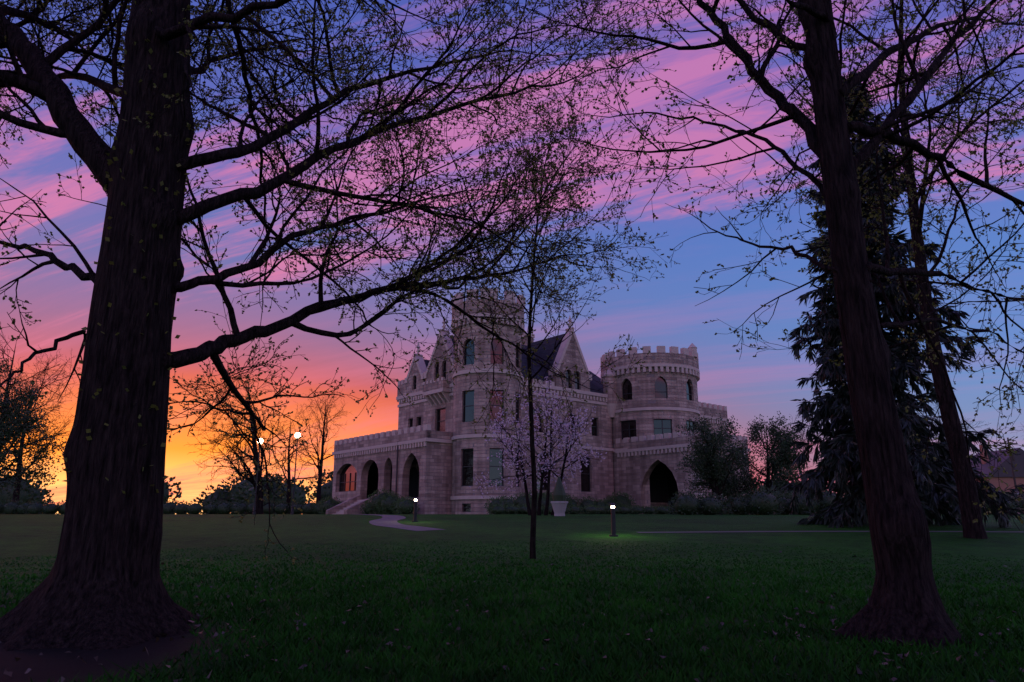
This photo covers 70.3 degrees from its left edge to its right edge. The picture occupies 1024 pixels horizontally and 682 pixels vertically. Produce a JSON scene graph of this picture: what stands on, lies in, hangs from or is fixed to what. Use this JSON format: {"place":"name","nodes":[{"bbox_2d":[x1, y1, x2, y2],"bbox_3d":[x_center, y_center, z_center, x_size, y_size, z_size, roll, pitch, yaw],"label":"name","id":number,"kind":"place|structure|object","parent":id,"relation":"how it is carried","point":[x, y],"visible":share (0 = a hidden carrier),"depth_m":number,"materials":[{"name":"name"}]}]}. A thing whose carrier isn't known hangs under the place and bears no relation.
{"place":"outdoors","nodes":[
{"label":"outdoors","id":0,"kind":"place"},
{"bbox_2d":[0,514,1023,681],"bbox_3d":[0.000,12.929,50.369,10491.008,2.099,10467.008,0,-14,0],"label":"lawn","id":1,"kind":"structure","parent":0,"point":[33,536],"depth_m":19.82,"materials":[{"name":"green plant"}]},
{"bbox_2d":[0,357,65,498],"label":"leafy tree","id":2,"kind":"object","parent":1,"relation":"on","point":[7,433],"visible":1,"depth_m":52.89,"materials":[{"name":"green plant"}]},
{"bbox_2d":[1,346,75,504],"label":"bare tree","id":3,"kind":"object","parent":1,"relation":"on","point":[18,460],"visible":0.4,"depth_m":91.78,"materials":[{"name":"brown plant"}]},
{"bbox_2d":[0,321,79,455],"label":"bare tree","id":4,"kind":"object","parent":1,"relation":"on","point":[28,377],"visible":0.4,"depth_m":66.71,"materials":[{"name":"brown plant"}]},
{"bbox_2d":[0,499,341,513],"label":"hedge","id":5,"kind":"object","parent":1,"relation":"on","point":[35,507],"visible":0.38,"depth_m":75.48,"materials":[{"name":"green plant"}]},
{"bbox_2d":[182,358,302,513],"bbox_3d":[-23.571,7.995,61.641,9.787,13.442,14.151,0,-14,0],"label":"bare tree","id":6,"kind":"object","parent":1,"relation":"on","point":[254,455],"visible":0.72,"depth_m":60.16,"materials":[{"name":"brown plant"}]},
{"bbox_2d":[252,438,262,514],"bbox_3d":[-17.600,9.328,50.230,0.400,5.200,0.400,0,-14,0],"label":"lamp post","id":7,"kind":"object","parent":1,"relation":"on","point":[254,509],"visible":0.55,"depth_m":50.04,"materials":[{"name":"black metal"}]},
{"bbox_2d":[290,433,299,514],"bbox_3d":[-15.300,9.308,51.265,0.400,5.700,0.400,0,-14,0],"label":"lamp post","id":8,"kind":"object","parent":1,"relation":"on","point":[292,509],"visible":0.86,"depth_m":51.18,"materials":[{"name":"black metal"}]},
{"bbox_2d":[262,399,332,513],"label":"bare tree","id":9,"kind":"object","parent":1,"relation":"on","point":[288,479],"visible":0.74,"depth_m":108.83,"materials":[{"name":"brown plant"}]},
{"bbox_2d":[285,387,352,503],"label":"bare tree","id":10,"kind":"object","parent":1,"relation":"on","point":[321,459],"visible":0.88,"depth_m":99.36,"materials":[{"name":"brown plant"}]},
{"bbox_2d":[0,0,687,650],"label":"oak tree","id":11,"kind":"object","parent":1,"relation":"on","point":[100,586],"visible":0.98,"depth_m":12.26,"materials":[{"name":"brown plant"}]},
{"bbox_2d":[356,514,445,530],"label":"footpath","id":12,"kind":"structure","parent":1,"relation":"on","point":[388,521],"depth_m":31.35,"materials":[{"name":"concrete"}]},
{"bbox_2d":[0,467,815,513],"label":"distant tree line","id":13,"kind":"object","parent":1,"relation":"on","point":[238,491],"visible":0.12,"depth_m":199.39,"materials":[{"name":"green plant"}]},
{"bbox_2d":[412,497,418,521],"bbox_3d":[-4.400,7.702,33.120,0.320,1.140,0.320,0,-14,0],"label":"bollard light","id":14,"kind":"object","parent":1,"relation":"on","point":[415,511],"visible":0.92,"depth_m":33.05,"materials":[{"name":"black metal"}]},
{"bbox_2d":[0,546,1023,681],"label":"fallen leaves","id":15,"kind":"object","parent":1,"relation":"on","point":[859,671],"visible":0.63,"depth_m":8.59,"materials":[{"name":"brown plant"}]},
{"bbox_2d":[311,488,722,513],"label":"shrubs","id":16,"kind":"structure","parent":1,"relation":"on","point":[384,502],"depth_m":66.10,"materials":[{"name":"green plant"}]},
{"bbox_2d":[469,391,591,514],"bbox_3d":[1.555,7.087,46.508,9.044,8.363,4.767,8,-16,-31],"label":"blossoming tree","id":17,"kind":"object","parent":1,"relation":"on","point":[548,481],"visible":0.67,"depth_m":45.88,"materials":[{"name":"pink plant"}]},
{"bbox_2d":[457,98,605,558],"bbox_3d":[0.658,-0.672,20.547,4.044,13.525,4.082,7,-16,-27],"label":"young tree","id":18,"kind":"object","parent":1,"relation":"on","point":[533,504],"visible":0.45,"depth_m":20.04,"materials":[{"name":"brown plant"}]},
{"bbox_2d":[485,385,581,514],"bbox_3d":[0.776,7.116,47.205,6.232,8.658,5.036,-7,-16,28],"label":"blossoming tree","id":19,"kind":"object","parent":1,"relation":"on","point":[505,439],"visible":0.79,"depth_m":47.21,"materials":[{"name":"pink plant"}]},
{"bbox_2d":[326,285,750,513],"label":"castle","id":20,"kind":"structure","parent":1,"relation":"on","point":[432,453],"depth_m":73.69,"materials":[{"name":"stone"}]},
{"bbox_2d":[525,376,577,514],"bbox_3d":[2.698,6.839,46.892,3.850,8.983,7.243,0,-14,0],"label":"tree","id":21,"kind":"object","parent":1,"relation":"on","point":[541,473],"visible":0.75,"depth_m":46.18,"materials":[{"name":"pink plant"}]},
{"bbox_2d":[507,393,606,514],"bbox_3d":[2.731,7.216,46.096,6.078,7.947,5.419,0,-14,0],"label":"blossoming tree","id":22,"kind":"object","parent":1,"relation":"on","point":[573,434],"visible":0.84,"depth_m":45.69,"materials":[{"name":"pink plant"}]},
{"bbox_2d":[551,476,567,515],"bbox_3d":[2.800,9.190,43.053,1.040,2.300,1.040,0,-14,0],"label":"potted shrub","id":23,"kind":"object","parent":1,"relation":"on","point":[559,502],"visible":0.92,"depth_m":42.70,"materials":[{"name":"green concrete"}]},
{"bbox_2d":[486,504,734,513],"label":"shrubs","id":24,"kind":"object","parent":1,"relation":"on","point":[574,509],"depth_m":60.72,"materials":[{"name":"green plant"}]},
{"bbox_2d":[609,503,618,536],"bbox_3d":[3.450,6.106,24.758,0.320,1.140,0.320,0,-14,0],"label":"bollard light","id":25,"kind":"object","parent":1,"relation":"on","point":[613,524],"visible":0.94,"depth_m":24.69,"materials":[{"name":"black metal"}]},
{"bbox_2d":[671,410,753,513],"bbox_3d":[15.136,9.319,55.776,6.145,8.179,7.116,0,-14,0],"label":"leafy tree","id":26,"kind":"object","parent":1,"relation":"on","point":[708,466],"visible":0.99,"depth_m":54.90,"materials":[{"name":"green plant"}]},
{"bbox_2d":[462,0,1023,649],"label":"oak tree","id":27,"kind":"object","parent":1,"relation":"on","point":[904,604],"visible":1,"depth_m":11.32,"materials":[{"name":"brown plant"}]},
{"bbox_2d":[706,411,811,511],"bbox_3d":[19.834,9.801,58.038,6.380,8.300,9.450,12,-18,-40],"label":"leafy tree","id":28,"kind":"object","parent":1,"relation":"on","point":[778,456],"visible":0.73,"depth_m":57.42,"materials":[{"name":"green plant"}]},
{"bbox_2d":[776,415,816,494],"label":"bare tree","id":29,"kind":"object","parent":1,"relation":"on","point":[804,439],"visible":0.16,"depth_m":117.57,"materials":[{"name":"brown plant"}]},
{"bbox_2d":[638,531,1023,532],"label":"footpath","id":30,"kind":"structure","parent":1,"relation":"on","point":[802,531],"depth_m":26.50,"materials":[{"name":"grey concrete"}]},
{"bbox_2d":[667,486,1023,514],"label":"shrub bed","id":31,"kind":"object","parent":1,"relation":"on","point":[762,502],"visible":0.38,"depth_m":48.18,"materials":[{"name":"green plant"}]},
{"bbox_2d":[738,0,1023,538],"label":"tall tree","id":32,"kind":"object","parent":1,"relation":"on","point":[967,492],"visible":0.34,"depth_m":25.02,"materials":[{"name":"brown plant"}]},
{"bbox_2d":[781,67,1023,527],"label":"spruce","id":33,"kind":"object","parent":1,"relation":"on","point":[838,464],"visible":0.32,"depth_m":30.30,"materials":[{"name":"green plant"}]},
{"bbox_2d":[918,401,988,455],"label":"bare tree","id":34,"kind":"object","parent":1,"relation":"on","point":[967,427],"visible":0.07,"depth_m":105.40,"materials":[{"name":"brown plant"}]},
{"bbox_2d":[1000,438,1017,491],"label":"utility pole","id":35,"kind":"object","parent":1,"relation":"on","point":[1012,458],"visible":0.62,"depth_m":98.82,"materials":[{"name":"brown wood"}]},
{"bbox_2d":[0,0,1023,513],"label":"sky","id":36,"kind":"structure","parent":0,"point":[661,311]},
{"bbox_2d":[970,445,1023,491],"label":"house","id":37,"kind":"structure","parent":0,"point":[1008,477],"depth_m":104.30,"materials":[{"name":"brown"}]}
]}

